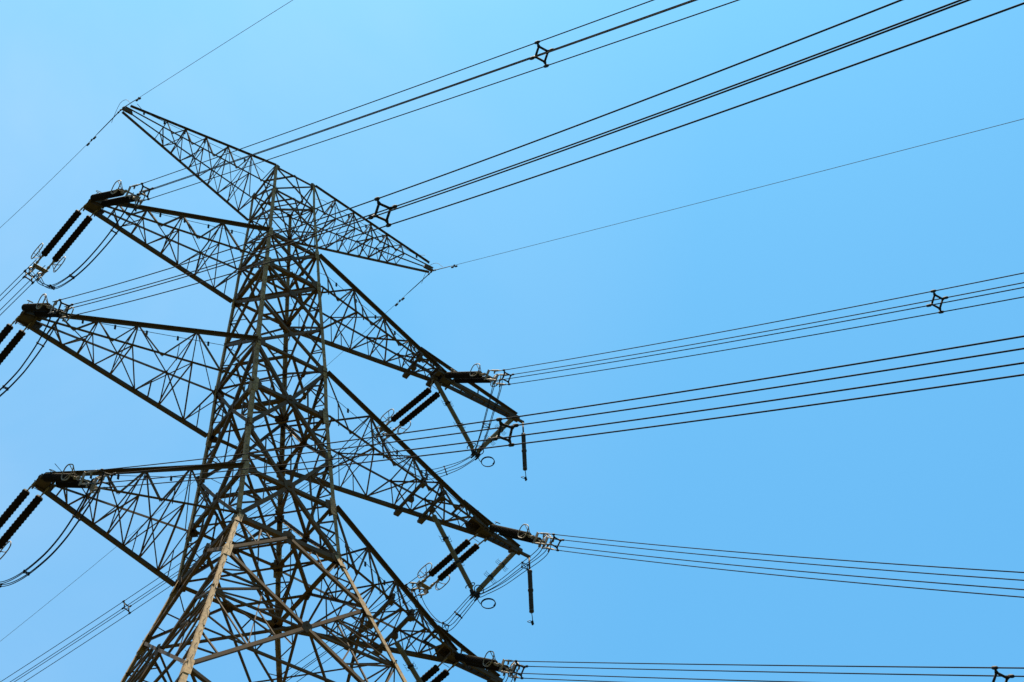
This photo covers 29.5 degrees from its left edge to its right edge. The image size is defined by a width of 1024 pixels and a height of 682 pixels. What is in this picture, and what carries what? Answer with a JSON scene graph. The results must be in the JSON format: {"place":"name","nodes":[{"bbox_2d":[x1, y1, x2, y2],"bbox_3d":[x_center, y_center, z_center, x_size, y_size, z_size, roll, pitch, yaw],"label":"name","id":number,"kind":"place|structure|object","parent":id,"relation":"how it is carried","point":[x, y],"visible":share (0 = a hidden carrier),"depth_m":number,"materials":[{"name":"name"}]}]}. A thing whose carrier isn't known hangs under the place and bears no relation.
{"place":"outdoors","nodes":[
{"label":"outdoors","id":0,"kind":"place"},
{"bbox_2d":[0,0,1023,681],"label":"sky","id":1,"kind":"structure","parent":0,"point":[930,477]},
{"bbox_3d":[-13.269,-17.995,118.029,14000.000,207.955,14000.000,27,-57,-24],"label":"ground","id":2,"kind":"structure","parent":0,"visible":0},
{"bbox_2d":[15,104,530,681],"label":"transmission tower","id":3,"kind":"structure","parent":2,"relation":"on","point":[277,630],"depth_m":89.89,"materials":[{"name":"metal"}]},
{"bbox_2d":[0,317,31,364],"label":"insulator set","id":4,"kind":"object","parent":3,"relation":"hanging from","point":[12,343],"visible":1,"depth_m":86.85,"materials":[{"name":"brown ceramic"}]},
{"bbox_2d":[0,313,60,394],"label":"jumper cable","id":5,"kind":"object","parent":4,"relation":"hanging from","point":[33,358],"visible":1,"depth_m":80.47,"materials":[{"name":"metal"}]},
{"bbox_2d":[0,480,48,558],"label":"insulator set","id":6,"kind":"object","parent":3,"relation":"hanging from","point":[16,503],"visible":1,"depth_m":80.72,"materials":[{"name":"brown ceramic"}]},
{"bbox_2d":[21,293,73,321],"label":"insulator set","id":7,"kind":"object","parent":3,"relation":"hanging from","point":[41,310],"visible":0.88,"depth_m":83.16,"materials":[{"name":"brown ceramic"}]},
{"bbox_2d":[0,309,52,388],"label":"jumper cable","id":8,"kind":"object","parent":7,"relation":"hanging from","point":[31,351],"visible":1,"depth_m":80.34,"materials":[{"name":"metal"}]},
{"bbox_2d":[0,308,53,390],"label":"jumper cable","id":9,"kind":"object","parent":7,"relation":"hanging from","point":[29,355],"visible":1,"depth_m":80.22,"materials":[{"name":"metal"}]},
{"bbox_2d":[0,313,61,396],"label":"jumper cable","id":10,"kind":"object","parent":7,"relation":"hanging from","point":[36,355],"visible":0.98,"depth_m":80.30,"materials":[{"name":"metal"}]},
{"bbox_2d":[52,0,902,301],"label":"power line","id":11,"kind":"object","parent":7,"relation":"attached to","point":[540,138],"visible":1,"depth_m":42.24,"materials":[{"name":"metal"}]},
{"bbox_2d":[48,0,970,313],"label":"power line","id":12,"kind":"object","parent":7,"relation":"attached to","point":[584,142],"visible":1,"depth_m":40.16,"materials":[{"name":"metal"}]},
{"bbox_2d":[368,197,397,226],"bbox_3d":[-3.389,-3.382,51.060,0.667,0.640,0.604,27,-57,-24],"label":"bundle spacer","id":13,"kind":"object","parent":12,"relation":"attached to","point":[379,203],"visible":0.98,"depth_m":51.02,"materials":[{"name":"black metal"}]},
{"bbox_2d":[64,0,962,306],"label":"power line","id":14,"kind":"object","parent":7,"relation":"attached to","point":[578,142],"visible":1,"depth_m":41.49,"materials":[{"name":"metal"}]},
{"bbox_2d":[54,299,72,317],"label":"bundle spacer","id":15,"kind":"object","parent":14,"relation":"attached to","point":[61,303],"visible":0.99,"depth_m":79.73,"materials":[{"name":"black metal"}]},
{"bbox_2d":[60,2,1023,318],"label":"power line","id":16,"kind":"object","parent":7,"relation":"attached to","point":[622,146],"visible":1,"depth_m":39.68,"materials":[{"name":"metal"}]},
{"bbox_2d":[0,109,121,227],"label":"earth wire","id":17,"kind":"object","parent":3,"relation":"attached to","point":[66,164],"visible":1,"depth_m":103.61,"materials":[{"name":"black metal"}]},
{"bbox_2d":[27,204,97,280],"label":"insulator set","id":18,"kind":"object","parent":3,"relation":"hanging from","point":[62,231],"visible":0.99,"depth_m":95.43,"materials":[{"name":"brown ceramic"}]},
{"bbox_2d":[0,266,34,300],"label":"power line","id":19,"kind":"object","parent":18,"relation":"attached to","point":[16,284],"visible":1,"depth_m":95.23,"materials":[{"name":"metal"}]},
{"bbox_2d":[0,259,36,295],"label":"power line","id":20,"kind":"object","parent":18,"relation":"attached to","point":[18,277],"visible":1,"depth_m":95.64,"materials":[{"name":"metal"}]},
{"bbox_2d":[0,271,44,314],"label":"power line","id":21,"kind":"object","parent":18,"relation":"attached to","point":[19,296],"visible":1,"depth_m":95.74,"materials":[{"name":"metal"}]},
{"bbox_2d":[0,265,45,309],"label":"power line","id":22,"kind":"object","parent":18,"relation":"attached to","point":[23,286],"visible":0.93,"depth_m":95.97,"materials":[{"name":"metal"}]},
{"bbox_2d":[22,269,34,283],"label":"bundle spacer","id":23,"kind":"object","parent":22,"relation":"attached to","point":[31,276],"visible":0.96,"depth_m":95.25,"materials":[{"name":"black metal"}]},
{"bbox_2d":[42,464,112,492],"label":"insulator set","id":24,"kind":"object","parent":3,"relation":"hanging from","point":[68,480],"visible":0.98,"depth_m":77.66,"materials":[{"name":"brown ceramic"}]},
{"bbox_2d":[1,479,91,581],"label":"jumper cable","id":25,"kind":"object","parent":24,"relation":"hanging from","point":[54,542],"visible":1,"depth_m":74.66,"materials":[{"name":"metal"}]},
{"bbox_2d":[0,478,93,583],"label":"jumper cable","id":26,"kind":"object","parent":24,"relation":"hanging from","point":[57,539],"visible":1,"depth_m":74.52,"materials":[{"name":"metal"}]},
{"bbox_2d":[0,483,101,586],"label":"jumper cable","id":27,"kind":"object","parent":24,"relation":"hanging from","point":[61,543],"visible":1,"depth_m":74.64,"materials":[{"name":"metal"}]},
{"bbox_2d":[1,484,100,584],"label":"jumper cable","id":28,"kind":"object","parent":24,"relation":"hanging from","point":[56,548],"visible":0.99,"depth_m":74.78,"materials":[{"name":"metal"}]},
{"bbox_2d":[87,362,1023,484],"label":"power line","id":29,"kind":"object","parent":24,"relation":"attached to","point":[1006,365],"visible":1,"depth_m":45.19,"materials":[{"name":"metal"}]},
{"bbox_2d":[491,417,517,446],"bbox_3d":[-0.176,2.369,50.590,0.697,0.684,0.560,27,-57,-24],"label":"bundle spacer","id":30,"kind":"object","parent":29,"relation":"attached to","point":[512,427],"visible":1,"depth_m":50.55,"materials":[{"name":"black metal"}]},
{"bbox_2d":[91,335,1023,470],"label":"power line","id":31,"kind":"object","parent":24,"relation":"attached to","point":[1010,338],"visible":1,"depth_m":45.38,"materials":[{"name":"metal"}]},
{"bbox_2d":[96,469,115,487],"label":"bundle spacer","id":32,"kind":"object","parent":31,"relation":"attached to","point":[103,473],"visible":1,"depth_m":74.08,"materials":[{"name":"black metal"}]},
{"bbox_2d":[100,374,1023,487],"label":"power line","id":33,"kind":"object","parent":24,"relation":"attached to","point":[1018,375],"visible":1,"depth_m":45.90,"materials":[{"name":"metal"}]},
{"bbox_2d":[104,348,1023,474],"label":"power line","id":34,"kind":"object","parent":24,"relation":"attached to","point":[622,409],"visible":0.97,"depth_m":45.91,"materials":[{"name":"metal"}]},
{"bbox_2d":[90,180,147,207],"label":"insulator set","id":35,"kind":"object","parent":3,"relation":"hanging from","point":[107,195],"visible":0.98,"depth_m":92.08,"materials":[{"name":"brown ceramic"}]},
{"bbox_2d":[29,192,133,286],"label":"jumper cable","id":36,"kind":"object","parent":35,"relation":"hanging from","point":[93,252],"visible":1,"depth_m":88.77,"materials":[{"name":"metal"}]},
{"bbox_2d":[30,193,132,285],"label":"jumper cable","id":37,"kind":"object","parent":35,"relation":"hanging from","point":[88,257],"visible":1,"depth_m":89.11,"materials":[{"name":"metal"}]},
{"bbox_2d":[37,199,138,287],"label":"jumper cable","id":38,"kind":"object","parent":35,"relation":"hanging from","point":[95,256],"visible":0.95,"depth_m":89.13,"materials":[{"name":"metal"}]},
{"bbox_2d":[36,196,140,288],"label":"jumper cable","id":39,"kind":"object","parent":35,"relation":"hanging from","point":[98,254],"visible":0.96,"depth_m":88.83,"materials":[{"name":"metal"}]},
{"bbox_2d":[133,0,653,186],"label":"power line","id":40,"kind":"object","parent":35,"relation":"attached to","point":[414,86],"visible":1,"depth_m":64.47,"materials":[{"name":"metal"}]},
{"bbox_2d":[136,182,153,199],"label":"bundle spacer","id":41,"kind":"object","parent":40,"relation":"attached to","point":[147,195],"visible":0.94,"depth_m":87.63,"materials":[{"name":"black metal"}]},
{"bbox_2d":[129,0,696,197],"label":"power line","id":42,"kind":"object","parent":35,"relation":"attached to","point":[436,91],"visible":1,"depth_m":62.62,"materials":[{"name":"metal"}]},
{"bbox_2d":[143,0,692,191],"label":"power line","id":43,"kind":"object","parent":35,"relation":"attached to","point":[437,90],"visible":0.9,"depth_m":64.34,"materials":[{"name":"metal"}]},
{"bbox_2d":[529,40,553,67],"bbox_3d":[0.890,-8.598,58.347,0.666,0.653,0.581,27,-57,-24],"label":"bundle spacer","id":44,"kind":"object","parent":43,"relation":"attached to","point":[537,42],"visible":0.94,"depth_m":58.30,"materials":[{"name":"black metal"}]},
{"bbox_2d":[140,0,738,201],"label":"power line","id":45,"kind":"object","parent":35,"relation":"attached to","point":[464,93],"visible":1,"depth_m":62.09,"materials":[{"name":"metal"}]},
{"bbox_2d":[122,0,291,108],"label":"earth wire","id":46,"kind":"object","parent":3,"relation":"attached to","point":[203,56],"visible":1,"depth_m":89.73,"materials":[{"name":"black metal"}]},
{"bbox_2d":[2,271,431,639],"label":"earth wire","id":47,"kind":"object","parent":3,"relation":"attached to","point":[232,448],"visible":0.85,"depth_m":115.58,"materials":[{"name":"grey metal"}]},
{"bbox_2d":[393,639,422,681],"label":"jumper support","id":48,"kind":"object","parent":3,"relation":"hanging from","point":[410,665],"visible":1,"depth_m":86.86,"materials":[{"name":"grey plastic"}]},
{"bbox_2d":[375,379,441,440],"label":"insulator set","id":49,"kind":"object","parent":3,"relation":"hanging from","point":[413,403],"visible":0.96,"depth_m":102.97,"materials":[{"name":"brown ceramic"}]},
{"bbox_2d":[0,426,377,681],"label":"power line","id":50,"kind":"object","parent":49,"relation":"attached to","point":[148,584],"visible":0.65,"depth_m":108.72,"materials":[{"name":"metal"}]},
{"bbox_2d":[121,600,130,613],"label":"bundle spacer","id":51,"kind":"object","parent":50,"relation":"attached to","point":[123,601],"visible":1,"depth_m":108.55,"materials":[{"name":"grey metal"}]},
{"bbox_2d":[10,429,383,681],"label":"power line","id":52,"kind":"object","parent":49,"relation":"attached to","point":[162,581],"visible":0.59,"depth_m":107.98,"materials":[{"name":"metal"}]},
{"bbox_2d":[14,427,390,681],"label":"power line","id":53,"kind":"object","parent":49,"relation":"attached to","point":[162,584],"visible":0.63,"depth_m":108.97,"materials":[{"name":"metal"}]},
{"bbox_2d":[24,436,387,681],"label":"power line","id":54,"kind":"object","parent":49,"relation":"attached to","point":[169,586],"visible":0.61,"depth_m":108.25,"materials":[{"name":"metal"}]},
{"bbox_2d":[416,657,457,681],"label":"insulator set","id":55,"kind":"object","parent":3,"relation":"hanging from","point":[433,670],"visible":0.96,"depth_m":88.84,"materials":[{"name":"brown ceramic"}]},
{"bbox_2d":[410,533,486,597],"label":"insulator set","id":56,"kind":"object","parent":3,"relation":"hanging from","point":[447,559],"visible":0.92,"depth_m":96.72,"materials":[{"name":"brown ceramic"}]},
{"bbox_2d":[273,575,419,680],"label":"power line","id":57,"kind":"object","parent":56,"relation":"attached to","point":[352,623],"visible":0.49,"depth_m":97.96,"materials":[{"name":"metal"}]},
{"bbox_2d":[286,582,420,679],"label":"power line","id":58,"kind":"object","parent":56,"relation":"attached to","point":[347,635],"visible":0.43,"depth_m":97.89,"materials":[{"name":"metal"}]},
{"bbox_2d":[286,580,426,681],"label":"power line","id":59,"kind":"object","parent":56,"relation":"attached to","point":[347,637],"visible":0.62,"depth_m":98.67,"materials":[{"name":"metal"}]},
{"bbox_2d":[297,587,427,681],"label":"power line","id":60,"kind":"object","parent":56,"relation":"attached to","point":[363,634],"visible":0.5,"depth_m":98.16,"materials":[{"name":"metal"}]},
{"bbox_2d":[431,512,514,600],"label":"jumper support","id":61,"kind":"object","parent":3,"relation":"hanging from","point":[495,572],"visible":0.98,"depth_m":94.30,"materials":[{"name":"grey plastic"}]},
{"bbox_2d":[412,541,540,622],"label":"jumper cable","id":62,"kind":"object","parent":61,"relation":"hanging from","point":[482,590],"visible":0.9,"depth_m":92.34,"materials":[{"name":"metal"}]},
{"bbox_2d":[414,540,544,627],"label":"jumper cable","id":63,"kind":"object","parent":61,"relation":"hanging from","point":[489,589],"visible":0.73,"depth_m":91.78,"materials":[{"name":"metal"}]},
{"bbox_2d":[419,548,546,625],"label":"jumper cable","id":64,"kind":"object","parent":61,"relation":"hanging from","point":[480,593],"visible":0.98,"depth_m":93.18,"materials":[{"name":"metal"}]},
{"bbox_2d":[415,545,550,631],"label":"jumper cable","id":65,"kind":"object","parent":61,"relation":"hanging from","point":[498,588],"visible":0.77,"depth_m":91.46,"materials":[{"name":"metal"}]},
{"bbox_2d":[478,598,495,608],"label":"cable coil","id":66,"kind":"object","parent":61,"relation":"hanging from","point":[494,605],"visible":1,"depth_m":93.09,"materials":[{"name":"metal"}]},
{"bbox_2d":[434,380,512,459],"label":"jumper support","id":67,"kind":"object","parent":3,"relation":"hanging from","point":[447,403],"visible":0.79,"depth_m":102.10,"materials":[{"name":"grey metal"}]},
{"bbox_2d":[374,383,494,475],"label":"jumper cable","id":68,"kind":"object","parent":67,"relation":"hanging from","point":[477,443],"visible":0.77,"depth_m":100.04,"materials":[{"name":"metal"}]},
{"bbox_2d":[384,378,493,470],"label":"jumper cable","id":69,"kind":"object","parent":67,"relation":"hanging from","point":[476,444],"visible":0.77,"depth_m":100.36,"materials":[{"name":"metal"}]},
{"bbox_2d":[382,378,500,473],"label":"jumper cable","id":70,"kind":"object","parent":67,"relation":"hanging from","point":[481,445],"visible":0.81,"depth_m":100.57,"materials":[{"name":"metal"}]},
{"bbox_2d":[387,380,502,479],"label":"jumper cable","id":71,"kind":"object","parent":67,"relation":"hanging from","point":[479,452],"visible":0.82,"depth_m":100.34,"materials":[{"name":"metal"}]},
{"bbox_2d":[478,456,494,466],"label":"cable coil","id":72,"kind":"object","parent":67,"relation":"hanging from","point":[487,457],"visible":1,"depth_m":101.00,"materials":[{"name":"metal"}]},
{"bbox_2d":[445,363,506,386],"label":"insulator set","id":73,"kind":"object","parent":3,"relation":"hanging from","point":[478,376],"visible":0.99,"depth_m":100.10,"materials":[{"name":"brown ceramic"}]},
{"bbox_2d":[490,287,1023,381],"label":"power line","id":74,"kind":"object","parent":73,"relation":"attached to","point":[777,333],"visible":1,"depth_m":72.43,"materials":[{"name":"metal"}]},
{"bbox_2d":[494,272,1023,371],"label":"power line","id":75,"kind":"object","parent":73,"relation":"attached to","point":[774,321],"visible":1,"depth_m":73.06,"materials":[{"name":"metal"}]},
{"bbox_2d":[499,296,1023,385],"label":"power line","id":76,"kind":"object","parent":73,"relation":"attached to","point":[782,340],"visible":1,"depth_m":73.03,"materials":[{"name":"metal"}]},
{"bbox_2d":[926,289,947,313],"bbox_3d":[14.157,-1.311,64.816,0.642,0.640,0.607,27,-57,-24],"label":"bundle spacer","id":77,"kind":"object","parent":76,"relation":"attached to","point":[939,297],"visible":0.99,"depth_m":64.78,"materials":[{"name":"black metal"}]},
{"bbox_2d":[504,282,1023,375],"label":"power line","id":78,"kind":"object","parent":73,"relation":"attached to","point":[780,328],"visible":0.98,"depth_m":73.63,"materials":[{"name":"metal"}]},
{"bbox_2d":[499,369,513,384],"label":"bundle spacer","id":79,"kind":"object","parent":78,"relation":"attached to","point":[510,375],"visible":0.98,"depth_m":95.83,"materials":[{"name":"black metal"}]},
{"bbox_2d":[455,650,523,680],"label":"insulator set","id":80,"kind":"object","parent":3,"relation":"hanging from","point":[492,664],"visible":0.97,"depth_m":84.81,"materials":[{"name":"brown ceramic"}]},
{"bbox_2d":[512,677,616,681],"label":"power line","id":81,"kind":"object","parent":80,"relation":"attached to","point":[567,680],"visible":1,"depth_m":76.51,"materials":[{"name":"metal"}]},
{"bbox_2d":[501,672,799,681],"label":"power line","id":82,"kind":"object","parent":80,"relation":"attached to","point":[657,677],"visible":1,"depth_m":67.60,"materials":[{"name":"metal"}]},
{"bbox_2d":[510,661,1023,668],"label":"power line","id":83,"kind":"object","parent":80,"relation":"attached to","point":[786,665],"visible":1,"depth_m":59.02,"materials":[{"name":"metal"}]},
{"bbox_2d":[517,666,1023,676],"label":"power line","id":84,"kind":"object","parent":80,"relation":"attached to","point":[784,672],"visible":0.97,"depth_m":60.40,"materials":[{"name":"metal"}]},
{"bbox_2d":[510,660,527,678],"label":"bundle spacer","id":85,"kind":"object","parent":84,"relation":"attached to","point":[523,667],"visible":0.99,"depth_m":81.11,"materials":[{"name":"grey metal"}]},
{"bbox_2d":[991,666,1013,681],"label":"bundle spacer","id":86,"kind":"object","parent":84,"relation":"attached to","point":[1007,677],"visible":1,"depth_m":49.71,"materials":[{"name":"black metal"}]},
{"bbox_2d":[488,521,555,551],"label":"insulator set","id":87,"kind":"object","parent":3,"relation":"hanging from","point":[521,535],"visible":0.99,"depth_m":92.30,"materials":[{"name":"brown ceramic"}]},
{"bbox_2d":[538,543,1023,589],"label":"power line","id":88,"kind":"object","parent":87,"relation":"attached to","point":[801,571],"visible":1,"depth_m":66.12,"materials":[{"name":"metal"}]},
{"bbox_2d":[543,533,1023,572],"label":"power line","id":89,"kind":"object","parent":87,"relation":"attached to","point":[802,557],"visible":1,"depth_m":66.58,"materials":[{"name":"metal"}]},
{"bbox_2d":[547,548,1023,597],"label":"power line","id":90,"kind":"object","parent":87,"relation":"attached to","point":[806,577],"visible":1,"depth_m":66.67,"materials":[{"name":"metal"}]},
{"bbox_2d":[552,538,1023,580],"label":"power line","id":91,"kind":"object","parent":87,"relation":"attached to","point":[810,564],"visible":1,"depth_m":67.00,"materials":[{"name":"metal"}]},
{"bbox_2d":[546,533,563,550],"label":"bundle spacer","id":92,"kind":"object","parent":91,"relation":"attached to","point":[556,547],"visible":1,"depth_m":88.25,"materials":[{"name":"grey metal"}]},
{"bbox_2d":[521,423,526,480],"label":"surge arrester","id":93,"kind":"object","parent":3,"relation":"hanging from","point":[524,451],"visible":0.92,"depth_m":103.56,"materials":[{"name":"ceramic"}]},
{"bbox_2d":[527,557,533,624],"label":"surge arrester","id":94,"kind":"object","parent":3,"relation":"hanging from","point":[530,592],"visible":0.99,"depth_m":95.81,"materials":[{"name":"ceramic"}]},
{"bbox_2d":[433,119,1021,270],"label":"earth wire","id":95,"kind":"object","parent":3,"relation":"attached to","point":[746,190],"visible":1,"depth_m":79.31,"materials":[{"name":"black metal"}]}
]}

